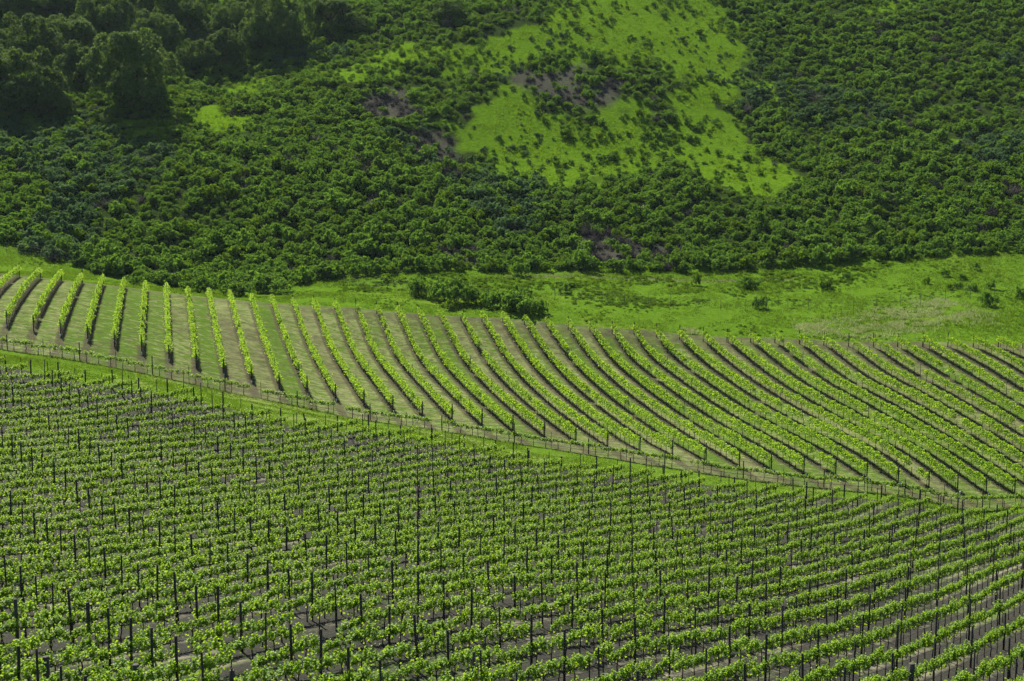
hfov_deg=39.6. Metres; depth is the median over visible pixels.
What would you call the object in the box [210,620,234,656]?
grapevine
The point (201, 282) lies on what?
scrub bush
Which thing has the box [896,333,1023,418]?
vine row
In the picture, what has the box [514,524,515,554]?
trellis stake
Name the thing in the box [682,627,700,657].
grapevine
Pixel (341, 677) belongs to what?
grapevine
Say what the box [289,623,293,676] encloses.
trellis stake
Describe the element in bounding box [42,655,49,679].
end post
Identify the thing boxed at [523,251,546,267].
scrub bush
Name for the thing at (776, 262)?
scrub bush
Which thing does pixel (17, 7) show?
oak tree
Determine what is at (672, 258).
scrub bush
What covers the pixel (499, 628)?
trellis stake
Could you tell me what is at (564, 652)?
trellis stake
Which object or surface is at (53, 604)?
trellis stake
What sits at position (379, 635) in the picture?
grapevine
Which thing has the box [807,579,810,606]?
trellis stake
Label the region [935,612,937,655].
trellis stake
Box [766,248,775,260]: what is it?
scrub bush
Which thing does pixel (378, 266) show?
scrub bush
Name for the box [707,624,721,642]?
grapevine
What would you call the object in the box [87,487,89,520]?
trellis stake
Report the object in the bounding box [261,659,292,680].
grapevine
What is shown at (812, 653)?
grapevine
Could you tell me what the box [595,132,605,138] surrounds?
scrub bush
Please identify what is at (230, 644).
grapevine
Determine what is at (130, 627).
trellis stake
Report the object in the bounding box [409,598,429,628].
grapevine
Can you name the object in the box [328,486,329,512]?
trellis stake
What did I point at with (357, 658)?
grapevine
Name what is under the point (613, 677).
grapevine
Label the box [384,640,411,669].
grapevine
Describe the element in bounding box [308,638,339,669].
grapevine
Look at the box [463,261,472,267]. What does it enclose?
scrub bush
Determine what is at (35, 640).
grapevine
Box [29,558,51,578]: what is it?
grapevine
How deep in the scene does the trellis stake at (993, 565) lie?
104.58 m
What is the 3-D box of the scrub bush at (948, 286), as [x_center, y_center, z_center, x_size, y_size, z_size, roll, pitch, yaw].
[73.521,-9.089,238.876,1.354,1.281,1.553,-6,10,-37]
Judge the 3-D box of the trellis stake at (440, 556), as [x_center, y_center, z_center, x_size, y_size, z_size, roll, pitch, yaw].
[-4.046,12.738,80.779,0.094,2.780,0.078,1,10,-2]
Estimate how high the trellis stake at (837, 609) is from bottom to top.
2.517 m
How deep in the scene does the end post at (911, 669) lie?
71.23 m
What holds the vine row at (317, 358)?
on the hillside vineyard soil at (46, 331)
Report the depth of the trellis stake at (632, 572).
84.75 m
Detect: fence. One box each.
[0,334,1023,507]
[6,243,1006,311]
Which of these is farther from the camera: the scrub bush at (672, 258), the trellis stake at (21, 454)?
the scrub bush at (672, 258)
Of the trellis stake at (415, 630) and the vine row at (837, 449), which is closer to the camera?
the trellis stake at (415, 630)
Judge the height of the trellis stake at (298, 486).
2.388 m
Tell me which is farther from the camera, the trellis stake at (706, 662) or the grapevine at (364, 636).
the trellis stake at (706, 662)
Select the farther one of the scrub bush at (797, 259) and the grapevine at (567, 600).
the scrub bush at (797, 259)
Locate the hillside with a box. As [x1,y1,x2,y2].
[0,0,1023,287]
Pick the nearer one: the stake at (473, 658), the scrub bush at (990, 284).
the stake at (473, 658)
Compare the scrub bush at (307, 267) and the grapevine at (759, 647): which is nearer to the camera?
the grapevine at (759, 647)
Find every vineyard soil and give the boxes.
[0,274,1023,509]
[0,366,1023,680]
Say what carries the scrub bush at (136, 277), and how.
on the meadow
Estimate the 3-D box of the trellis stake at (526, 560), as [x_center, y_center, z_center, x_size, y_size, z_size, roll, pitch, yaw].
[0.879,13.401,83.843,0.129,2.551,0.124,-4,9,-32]
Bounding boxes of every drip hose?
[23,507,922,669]
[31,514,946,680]
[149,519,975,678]
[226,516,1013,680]
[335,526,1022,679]
[443,541,1018,679]
[546,555,1016,680]
[659,566,1020,680]
[756,584,1019,680]
[842,605,1022,680]
[924,631,1022,680]
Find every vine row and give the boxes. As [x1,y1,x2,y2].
[0,263,20,292]
[3,267,42,327]
[29,268,63,330]
[57,270,83,336]
[82,272,106,341]
[110,274,126,346]
[138,277,148,354]
[161,280,172,360]
[185,282,199,367]
[206,286,225,375]
[227,287,253,383]
[249,291,282,388]
[269,292,310,395]
[291,295,337,401]
[310,294,369,406]
[332,298,395,412]
[355,298,424,418]
[374,301,457,422]
[391,302,488,427]
[417,305,516,432]
[437,305,546,438]
[459,307,579,441]
[479,309,609,446]
[500,309,644,451]
[522,311,675,457]
[543,314,708,462]
[566,316,744,466]
[588,319,773,470]
[611,321,808,474]
[633,322,840,475]
[652,323,871,479]
[677,325,900,483]
[702,327,931,487]
[726,329,960,493]
[749,328,988,494]
[772,329,1018,495]
[797,330,1023,483]
[821,332,1023,462]
[848,333,1023,451]
[872,333,1023,436]
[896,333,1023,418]
[921,332,1023,405]
[947,332,1023,391]
[971,334,1023,367]
[996,334,1022,353]
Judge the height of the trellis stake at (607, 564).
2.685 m
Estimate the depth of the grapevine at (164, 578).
73.35 m
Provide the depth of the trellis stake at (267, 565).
72.85 m
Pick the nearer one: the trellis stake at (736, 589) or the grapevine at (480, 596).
the grapevine at (480, 596)
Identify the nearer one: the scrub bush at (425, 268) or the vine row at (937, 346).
the vine row at (937, 346)
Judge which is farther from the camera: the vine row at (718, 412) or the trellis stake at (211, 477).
the vine row at (718, 412)
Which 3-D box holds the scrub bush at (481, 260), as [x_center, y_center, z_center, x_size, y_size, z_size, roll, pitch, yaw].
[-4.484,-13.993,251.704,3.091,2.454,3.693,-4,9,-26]
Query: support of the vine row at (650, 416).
on the hillside vineyard soil at (46, 331)
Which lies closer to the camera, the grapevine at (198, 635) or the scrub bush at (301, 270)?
the grapevine at (198, 635)
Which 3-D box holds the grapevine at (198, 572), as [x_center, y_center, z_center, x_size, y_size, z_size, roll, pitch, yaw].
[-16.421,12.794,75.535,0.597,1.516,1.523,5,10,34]
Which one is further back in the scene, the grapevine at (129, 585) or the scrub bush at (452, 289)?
the scrub bush at (452, 289)
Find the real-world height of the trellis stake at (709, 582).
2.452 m
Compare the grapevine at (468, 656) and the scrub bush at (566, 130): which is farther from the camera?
the scrub bush at (566, 130)
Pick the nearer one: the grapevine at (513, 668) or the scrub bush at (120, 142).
the grapevine at (513, 668)
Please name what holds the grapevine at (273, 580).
on the vineyard soil at (240, 666)
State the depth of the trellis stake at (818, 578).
95.82 m
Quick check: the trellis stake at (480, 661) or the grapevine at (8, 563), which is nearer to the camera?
the trellis stake at (480, 661)
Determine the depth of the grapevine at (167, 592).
70.81 m
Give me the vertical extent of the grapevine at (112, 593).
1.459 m
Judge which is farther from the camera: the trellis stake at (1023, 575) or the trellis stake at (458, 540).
the trellis stake at (1023, 575)
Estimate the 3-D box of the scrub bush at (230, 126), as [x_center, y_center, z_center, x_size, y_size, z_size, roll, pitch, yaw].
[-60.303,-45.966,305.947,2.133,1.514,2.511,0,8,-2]
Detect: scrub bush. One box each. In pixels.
[18,240,31,251]
[22,235,44,246]
[41,244,63,258]
[67,243,85,258]
[68,256,85,264]
[81,252,98,262]
[85,257,103,264]
[85,262,100,271]
[107,253,129,269]
[112,140,124,144]
[119,252,133,268]
[123,257,147,273]
[125,269,151,284]
[142,271,158,279]
[152,269,172,284]
[154,270,182,284]
[173,143,181,149]
[176,272,192,286]
[178,270,218,291]
[195,268,206,275]
[195,273,216,286]
[214,270,240,287]
[219,274,251,295]
[228,123,236,129]
[233,270,257,281]
[242,122,252,127]
[244,273,258,281]
[248,273,293,291]
[265,116,276,125]
[275,268,294,279]
[287,274,304,283]
[294,265,314,281]
[298,265,318,275]
[300,272,316,280]
[313,261,342,276]
[313,263,340,277]
[339,268,346,275]
[346,263,359,274]
[358,260,378,272]
[369,263,385,274]
[381,261,397,268]
[381,264,395,273]
[390,42,400,46]
[391,250,414,267]
[401,256,413,267]
[403,266,414,272]
[406,272,431,296]
[414,254,432,269]
[417,265,433,271]
[427,276,449,299]
[433,264,445,271]
[435,251,451,266]
[439,276,477,301]
[450,258,465,269]
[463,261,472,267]
[464,286,488,302]
[466,72,475,82]
[474,263,482,268]
[476,255,489,265]
[478,258,499,270]
[479,265,493,270]
[480,290,506,307]
[485,254,506,261]
[492,261,508,271]
[493,265,507,271]
[500,284,534,311]
[505,256,523,266]
[509,261,530,274]
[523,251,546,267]
[523,258,535,268]
[526,254,537,267]
[527,294,548,313]
[540,262,554,270]
[551,182,559,187]
[554,264,565,269]
[558,283,572,293]
[559,56,567,63]
[559,124,570,129]
[559,128,569,135]
[562,258,573,267]
[571,245,597,269]
[575,178,587,184]
[578,172,588,177]
[581,131,593,136]
[594,258,626,270]
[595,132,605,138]
[596,154,607,160]
[605,153,615,158]
[623,146,633,150]
[623,255,641,268]
[631,91,641,97]
[634,261,643,269]
[635,109,646,115]
[637,259,652,265]
[638,165,650,172]
[639,155,647,160]
[648,140,657,146]
[648,264,658,269]
[653,261,665,268]
[655,151,667,155]
[660,257,677,270]
[662,250,682,265]
[672,143,681,149]
[677,258,694,272]
[678,174,691,181]
[684,115,692,123]
[690,250,709,265]
[691,272,701,284]
[695,74,706,79]
[709,255,734,268]
[711,173,721,180]
[713,169,723,175]
[715,259,731,269]
[724,249,742,259]
[730,261,741,268]
[732,166,742,169]
[735,255,752,264]
[736,172,745,177]
[736,275,760,287]
[740,153,750,158]
[741,184,750,190]
[742,263,754,267]
[751,249,772,260]
[751,295,767,308]
[758,258,770,267]
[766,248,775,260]
[771,259,781,265]
[780,244,797,259]
[780,258,793,267]
[787,249,809,262]
[792,254,803,263]
[808,243,835,264]
[810,29,822,34]
[816,242,836,253]
[819,279,825,288]
[824,279,832,288]
[826,210,837,214]
[827,251,842,260]
[834,244,854,259]
[837,239,861,256]
[838,255,852,261]
[842,271,851,278]
[849,253,858,260]
[852,243,865,256]
[857,244,878,251]
[869,245,883,255]
[871,250,886,258]
[881,245,887,256]
[888,245,911,258]
[908,246,917,256]
[912,253,922,257]
[913,25,923,30]
[915,241,933,250]
[917,27,925,34]
[921,276,929,282]
[923,249,937,256]
[931,247,945,254]
[932,173,942,178]
[937,248,948,255]
[940,268,950,275]
[946,283,953,288]
[951,241,965,249]
[953,281,963,287]
[954,249,962,254]
[957,273,966,279]
[958,244,971,252]
[965,237,992,246]
[965,283,977,290]
[970,261,981,269]
[972,246,988,254]
[976,290,998,305]
[982,236,1001,246]
[986,279,996,288]
[995,227,1012,241]
[998,59,1006,64]
[998,242,1012,250]
[1013,240,1022,245]
[1013,244,1023,252]
[1014,285,1023,298]
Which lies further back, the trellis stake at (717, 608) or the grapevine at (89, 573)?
the trellis stake at (717, 608)
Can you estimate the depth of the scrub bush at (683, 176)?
294.83 m
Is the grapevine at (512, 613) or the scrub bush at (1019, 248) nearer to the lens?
the grapevine at (512, 613)
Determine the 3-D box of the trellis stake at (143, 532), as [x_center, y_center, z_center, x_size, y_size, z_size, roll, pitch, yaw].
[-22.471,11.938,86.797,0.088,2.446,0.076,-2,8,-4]
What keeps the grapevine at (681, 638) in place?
on the vineyard soil at (240, 666)
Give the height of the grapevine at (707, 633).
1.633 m
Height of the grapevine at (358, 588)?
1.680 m
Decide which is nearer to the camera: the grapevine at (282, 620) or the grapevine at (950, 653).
the grapevine at (282, 620)
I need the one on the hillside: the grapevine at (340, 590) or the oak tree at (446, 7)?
the oak tree at (446, 7)
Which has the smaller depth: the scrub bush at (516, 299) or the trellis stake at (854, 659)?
the trellis stake at (854, 659)
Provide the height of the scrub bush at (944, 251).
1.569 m
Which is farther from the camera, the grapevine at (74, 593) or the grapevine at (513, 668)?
the grapevine at (74, 593)
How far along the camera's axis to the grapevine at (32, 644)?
55.96 m
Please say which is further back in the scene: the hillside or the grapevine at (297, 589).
the hillside
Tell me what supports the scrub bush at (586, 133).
on the hillside
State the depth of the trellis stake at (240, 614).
62.02 m
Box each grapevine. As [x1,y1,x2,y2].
[0,557,12,568]
[0,566,15,584]
[0,569,16,603]
[0,585,13,611]
[0,594,13,626]
[0,610,13,639]
[0,619,14,648]
[3,659,46,680]
[5,612,43,638]
[6,561,33,591]
[8,567,34,601]
[9,585,33,602]
[10,598,38,635]
[12,629,43,656]
[12,633,41,670]
[13,653,49,679]
[17,595,37,615]
[27,576,53,592]
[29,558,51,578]
[30,575,55,608]
[32,588,62,611]
[33,605,62,631]
[34,612,61,646]
[36,623,64,660]
[39,644,73,674]
[41,665,81,680]
[47,558,74,581]
[49,567,75,593]
[51,588,80,608]
[53,575,76,607]
[56,597,85,615]
[57,622,91,656]
[59,608,84,643]
[63,641,98,680]
[65,637,94,670]
[65,660,102,680]
[71,567,91,594]
[73,587,99,602]
[74,576,100,598]
[76,589,105,626]
[80,605,113,639]
[84,624,120,666]
[85,618,111,650]
[86,560,111,589]
[90,643,125,674]
[93,574,117,601]
[95,664,132,680]
[96,586,121,603]
[96,653,128,679]
[97,595,123,616]
[104,600,128,622]
[105,608,134,643]
[112,572,135,598]
[115,575,140,607]
[116,633,149,661]
[119,590,144,613]
[122,650,151,674]
[129,605,154,629]
[129,661,161,680]
[130,570,155,591]
[133,623,163,651]
[136,575,160,604]
[139,631,170,669]
[141,581,165,606]
[143,643,178,680]
[144,595,169,626]
[147,559,171,591]
[147,658,186,680]
[152,605,177,630]
[154,568,178,598]
[157,619,182,651]
[159,581,180,608]
[165,592,188,622]
[170,569,194,597]
[178,614,204,647]
[178,652,212,679]
[179,574,203,607]
[186,585,208,605]
[186,627,218,660]
[192,602,215,629]
[192,634,224,671]
[193,567,213,585]
[196,607,225,640]
[197,578,219,603]
[203,577,226,612]
[203,645,232,680]
[209,561,228,579]
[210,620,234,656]
[212,595,237,624]
[217,636,244,668]
[218,573,233,599]
[220,581,243,609]
[220,605,250,637]
[225,618,256,640]
[228,589,251,621]
[231,567,251,584]
[233,632,265,666]
[234,664,266,680]
[238,596,263,632]
[242,577,261,597]
[248,590,270,617]
[249,564,269,592]
[251,614,276,646]
[251,650,279,673]
[256,571,279,599]
[259,593,281,628]
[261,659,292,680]
[263,622,286,654]
[269,579,289,613]
[269,609,295,642]
[272,642,303,677]
[275,569,298,598]
[277,597,302,623]
[282,621,304,656]
[282,653,316,680]
[284,581,304,609]
[293,567,312,595]
[294,630,318,673]
[297,588,319,621]
[300,576,321,594]
[304,652,332,679]
[308,567,329,592]
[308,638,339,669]
[309,596,330,634]
[313,591,333,617]
[316,578,338,603]
[326,595,349,630]
[326,643,353,674]
[327,586,354,614]
[331,669,350,680]
[332,626,359,665]
[333,572,355,600]
[335,616,360,644]
[342,594,362,626]
[342,663,370,680]
[344,583,366,610]
[347,570,373,592]
[350,645,375,680]
[353,620,379,649]
[356,605,378,641]
[359,595,381,624]
[362,667,389,680]
[364,564,383,594]
[364,578,383,607]
[365,645,393,669]
[370,623,395,651]
[372,603,395,638]
[379,579,397,604]
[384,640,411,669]
[384,662,411,680]
[391,596,415,635]
[391,616,413,642]
[392,584,414,618]
[394,574,411,590]
[402,655,429,680]
[406,640,431,660]
[407,580,428,599]
[409,573,428,589]
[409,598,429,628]
[409,619,430,645]
[420,571,441,598]
[421,627,445,663]
[422,582,440,606]
[422,655,448,680]
[423,590,443,626]
[423,619,445,647]
[437,580,458,599]
[439,595,461,621]
[439,630,466,663]
[440,616,462,644]
[442,647,464,680]
[452,574,471,608]
[456,588,474,623]
[456,603,479,641]
[459,625,482,652]
[459,643,481,671]
[461,662,490,680]
[466,574,486,606]
[470,587,489,621]
[473,605,493,633]
[474,621,496,648]
[477,644,500,676]
[482,592,504,613]
[484,665,506,680]
[488,621,514,651]
[489,606,505,634]
[496,644,516,668]
[497,659,521,680]
[501,606,519,631]
[504,621,528,650]
[508,642,534,669]
[511,586,527,614]
[514,603,535,623]
[515,660,538,680]
[519,621,542,638]
[523,584,540,604]
[528,635,547,665]
[532,600,547,628]
[534,659,556,680]
[540,632,562,663]
[541,597,563,624]
[548,613,566,643]
[548,654,568,680]
[557,592,571,614]
[557,632,576,652]
[562,606,581,626]
[566,652,582,680]
[568,622,591,656]
[569,595,588,611]
[578,609,594,638]
[578,650,600,679]
[581,593,598,615]
[585,621,604,656]
[589,606,606,630]
[591,673,609,680]
[594,638,613,677]
[597,623,617,650]
[600,603,621,632]
[603,667,624,680]
[607,644,629,673]
[609,621,629,651]
[616,600,632,629]
[620,658,639,680]
[622,634,640,666]
[623,615,642,648]
[627,596,643,618]
[633,656,655,680]
[636,630,653,662]
[637,611,652,638]
[647,635,665,664]
[647,661,664,679]
[648,617,664,639]
[658,631,677,653]
[661,647,681,672]
[662,609,677,637]
[671,628,692,657]
[671,652,691,680]
[672,607,687,633]
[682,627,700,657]
[683,609,699,633]
[684,653,703,677]
[693,672,706,680]
[696,626,711,653]
[699,647,714,666]
[704,666,719,680]
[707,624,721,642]
[711,641,727,672]
[716,664,733,680]
[717,623,734,647]
[720,639,738,660]
[724,655,744,680]
[730,615,742,640]
[733,634,750,660]
[737,615,752,645]
[744,638,759,658]
[747,659,767,680]
[753,638,769,661]
[760,650,777,680]
[767,631,780,658]
[774,648,786,680]
[775,630,789,648]
[781,647,799,673]
[785,624,800,651]
[791,650,807,676]
[796,674,808,680]
[804,645,818,673]
[805,667,818,680]
[812,660,831,680]
[813,642,828,666]
[822,664,840,680]
[823,637,837,668]
[831,656,847,680]
[832,635,845,662]
[841,633,856,658]
[842,659,857,680]
[854,653,868,680]
[860,654,876,675]
[879,648,891,675]
[886,667,898,680]
[887,647,901,670]
[894,666,906,680]
[898,644,907,668]
[914,664,925,680]
[927,656,941,678]
[937,653,947,680]
[943,643,956,677]
[949,645,964,674]
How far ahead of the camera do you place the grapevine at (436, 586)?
72.85 m
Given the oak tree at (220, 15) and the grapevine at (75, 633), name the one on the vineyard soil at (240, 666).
the grapevine at (75, 633)
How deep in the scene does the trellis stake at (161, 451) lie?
113.98 m
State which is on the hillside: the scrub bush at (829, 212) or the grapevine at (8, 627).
the scrub bush at (829, 212)
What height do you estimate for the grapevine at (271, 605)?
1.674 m
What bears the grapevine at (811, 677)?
on the vineyard soil at (240, 666)
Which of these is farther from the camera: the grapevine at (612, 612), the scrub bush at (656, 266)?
the scrub bush at (656, 266)
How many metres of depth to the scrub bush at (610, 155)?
306.00 m
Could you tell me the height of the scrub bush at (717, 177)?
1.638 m
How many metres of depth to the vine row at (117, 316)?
182.09 m
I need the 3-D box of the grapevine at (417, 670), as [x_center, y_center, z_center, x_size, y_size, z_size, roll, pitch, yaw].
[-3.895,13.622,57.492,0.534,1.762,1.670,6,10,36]
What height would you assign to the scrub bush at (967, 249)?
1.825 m
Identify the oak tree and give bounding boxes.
[0,0,55,18]
[0,11,65,62]
[0,44,9,72]
[0,46,69,113]
[36,89,78,117]
[41,0,83,14]
[47,13,97,52]
[52,39,102,82]
[75,0,137,38]
[76,27,185,109]
[129,8,185,52]
[134,0,158,11]
[150,0,210,31]
[174,38,220,71]
[206,27,247,65]
[210,0,253,36]
[231,0,271,7]
[237,0,315,47]
[305,0,352,24]
[343,11,368,33]
[433,0,466,19]
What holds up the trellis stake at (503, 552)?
on the vineyard soil at (240, 666)
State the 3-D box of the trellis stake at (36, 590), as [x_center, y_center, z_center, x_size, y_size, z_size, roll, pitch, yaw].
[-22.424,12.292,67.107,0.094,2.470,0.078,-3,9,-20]
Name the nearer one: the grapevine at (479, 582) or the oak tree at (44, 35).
the grapevine at (479, 582)
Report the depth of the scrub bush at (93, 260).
237.09 m
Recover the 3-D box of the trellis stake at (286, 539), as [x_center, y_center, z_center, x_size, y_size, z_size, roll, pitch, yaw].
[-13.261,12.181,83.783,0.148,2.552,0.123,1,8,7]
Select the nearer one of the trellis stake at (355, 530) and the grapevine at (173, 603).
the grapevine at (173, 603)
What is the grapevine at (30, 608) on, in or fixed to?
on the vineyard soil at (240, 666)
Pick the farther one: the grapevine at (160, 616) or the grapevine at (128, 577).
the grapevine at (128, 577)
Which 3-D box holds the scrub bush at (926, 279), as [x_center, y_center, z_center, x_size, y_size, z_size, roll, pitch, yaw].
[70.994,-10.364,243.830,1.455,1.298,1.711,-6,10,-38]
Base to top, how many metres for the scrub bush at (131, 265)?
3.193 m
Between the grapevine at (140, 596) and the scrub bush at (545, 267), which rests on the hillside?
the scrub bush at (545, 267)
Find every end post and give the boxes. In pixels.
[13,599,18,642]
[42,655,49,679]
[85,602,88,641]
[132,663,139,680]
[229,669,234,680]
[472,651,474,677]
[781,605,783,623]
[908,662,914,680]
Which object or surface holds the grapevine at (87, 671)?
on the vineyard soil at (240, 666)
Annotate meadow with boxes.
[0,240,1023,343]
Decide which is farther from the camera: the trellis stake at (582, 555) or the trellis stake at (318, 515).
the trellis stake at (318, 515)
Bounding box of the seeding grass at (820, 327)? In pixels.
[680,296,1009,340]
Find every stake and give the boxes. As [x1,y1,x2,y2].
[1,429,3,459]
[3,555,7,600]
[9,490,11,526]
[11,435,13,466]
[17,646,20,679]
[19,566,22,600]
[20,442,23,472]
[21,502,23,538]
[31,448,33,477]
[33,512,35,545]
[35,576,37,612]
[46,518,48,553]
[52,583,54,632]
[53,461,55,496]
[60,525,62,564]
[64,469,66,504]
[67,590,72,643]
[73,534,76,571]
[76,479,78,512]
[78,428,79,456]
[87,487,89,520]
[87,602,90,652]
[88,537,90,582]
[89,436,90,467]
[101,496,103,529]
[103,547,106,590]
[107,608,111,664]
[113,498,116,535]
[121,555,122,595]
[128,508,130,543]
[129,617,132,664]
[133,464,135,490]
[137,564,140,606]
[142,516,144,549]
[150,627,154,680]
[156,565,158,612]
[158,520,160,558]
[159,477,161,510]
[160,439,162,468]
[173,572,177,622]
[174,485,175,518]
[174,525,176,567]
[174,636,178,680]
[185,455,186,482]
[188,492,189,525]
[190,534,192,572]
[195,585,198,631]
[198,461,199,489]
[209,538,210,581]
[211,468,212,495]
[216,501,219,536]
[217,586,219,641]
[227,542,228,585]
[234,508,235,546]
[239,601,242,651]
[242,446,243,469]
[246,553,248,594]
[249,516,252,552]
[255,453,256,483]
[265,612,266,663]
[266,559,268,601]
[268,460,270,489]
[268,519,269,556]
[286,526,287,560]
[287,568,290,610]
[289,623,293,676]
[297,476,299,503]
[301,503,302,533]
[304,533,306,570]
[311,572,312,620]
[317,504,319,533]
[319,629,321,679]
[323,456,324,480]
[325,535,327,579]
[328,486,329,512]
[334,582,336,630]
[337,511,338,548]
[345,489,346,513]
[346,541,347,587]
[347,646,349,679]
[354,517,356,546]
[359,593,362,642]
[362,494,363,526]
[367,550,370,595]
[374,523,376,561]
[379,502,380,535]
[388,606,390,648]
[391,560,393,603]
[394,530,396,568]
[397,505,399,541]
[413,614,417,664]
[417,489,418,520]
[417,540,418,569]
[417,571,418,615]
[437,522,438,554]
[440,541,441,584]
[442,579,444,620]
[446,630,449,680]
[458,527,459,558]
[462,553,464,594]
[467,487,468,515]
[470,588,472,636]
[480,650,481,678]
[487,560,489,603]
[498,606,500,647]
[502,535,504,577]
[503,496,504,523]
[513,480,514,501]
[513,575,515,607]
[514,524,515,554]
[526,547,527,585]
[530,614,532,668]
[535,528,536,563]
[541,579,543,627]
[543,513,544,543]
[551,555,552,591]
[557,535,559,571]
[563,629,565,680]
[571,595,573,633]
[576,562,578,603]
[582,541,583,580]
[598,647,599,680]
[601,609,603,654]
[604,572,605,607]
[606,549,607,588]
[608,532,610,565]
[629,487,630,506]
[630,506,631,533]
[631,561,632,599]
[633,586,634,627]
[634,617,635,669]
[653,527,654,551]
[655,550,656,577]
[659,570,660,609]
[663,597,665,635]
[668,639,669,677]
[671,516,672,547]
[681,553,682,592]
[694,607,696,654]
[705,648,706,679]
[708,567,709,598]
[717,591,718,628]
[725,549,726,585]
[728,625,730,665]
[735,576,737,604]
[740,537,742,563]
[748,603,749,643]
[751,558,753,593]
[764,581,766,623]
[764,634,767,680]
[776,531,778,563]
[778,566,780,602]
[781,613,782,653]
[795,596,796,629]
[796,508,797,531]
[801,653,803,680]
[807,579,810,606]
[810,524,812,552]
[816,629,818,668]
[817,563,818,590]
[825,606,827,638]
[836,587,837,623]
[844,569,846,602]
[851,553,852,582]
[852,641,855,680]
[858,541,860,566]
[860,614,863,658]
[867,594,870,634]
[873,578,875,609]
[887,531,890,560]
[895,624,898,669]
[900,606,902,644]
[903,587,905,621]
[907,566,908,598]
[910,552,911,579]
[912,540,913,567]
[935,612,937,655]
[937,576,939,608]
[965,563,967,594]
[967,583,970,615]
[968,598,971,639]
[969,626,973,667]
[992,549,994,581]
[995,569,996,602]
[998,588,1000,624]
[1003,612,1005,648]
[1021,557,1023,588]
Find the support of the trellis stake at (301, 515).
on the vineyard soil at (240, 666)
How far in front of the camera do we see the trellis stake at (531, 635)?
64.03 m
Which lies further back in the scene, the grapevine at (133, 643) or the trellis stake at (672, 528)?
the trellis stake at (672, 528)
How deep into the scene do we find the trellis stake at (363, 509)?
99.48 m
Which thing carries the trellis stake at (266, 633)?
on the vineyard soil at (240, 666)
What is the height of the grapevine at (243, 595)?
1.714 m
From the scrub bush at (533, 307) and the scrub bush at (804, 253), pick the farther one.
the scrub bush at (804, 253)
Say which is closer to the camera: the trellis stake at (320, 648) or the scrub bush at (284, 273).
the trellis stake at (320, 648)
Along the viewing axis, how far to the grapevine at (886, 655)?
74.95 m
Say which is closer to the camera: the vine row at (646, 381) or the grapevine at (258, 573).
the grapevine at (258, 573)
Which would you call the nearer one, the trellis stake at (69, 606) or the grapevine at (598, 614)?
the trellis stake at (69, 606)
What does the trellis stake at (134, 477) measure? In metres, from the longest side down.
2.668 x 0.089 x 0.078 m
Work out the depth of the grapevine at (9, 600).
65.75 m
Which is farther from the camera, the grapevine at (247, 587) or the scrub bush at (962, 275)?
the scrub bush at (962, 275)
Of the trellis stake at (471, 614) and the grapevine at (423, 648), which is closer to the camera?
the grapevine at (423, 648)
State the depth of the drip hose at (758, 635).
77.81 m
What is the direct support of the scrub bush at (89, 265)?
on the hillside
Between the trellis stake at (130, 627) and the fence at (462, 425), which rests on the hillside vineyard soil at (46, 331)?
the fence at (462, 425)
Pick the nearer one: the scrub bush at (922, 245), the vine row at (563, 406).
the vine row at (563, 406)
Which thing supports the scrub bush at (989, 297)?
on the meadow
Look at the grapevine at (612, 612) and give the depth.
74.12 m
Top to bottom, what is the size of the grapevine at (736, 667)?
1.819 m
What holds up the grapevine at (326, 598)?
on the vineyard soil at (240, 666)
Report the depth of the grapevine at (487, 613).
68.75 m
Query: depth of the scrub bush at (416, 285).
227.77 m
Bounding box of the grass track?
[0,349,1023,516]
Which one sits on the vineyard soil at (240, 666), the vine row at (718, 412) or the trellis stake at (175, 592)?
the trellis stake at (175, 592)
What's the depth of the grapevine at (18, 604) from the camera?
66.70 m
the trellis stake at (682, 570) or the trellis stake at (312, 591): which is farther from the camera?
the trellis stake at (682, 570)
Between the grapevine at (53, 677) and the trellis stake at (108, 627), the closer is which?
the grapevine at (53, 677)

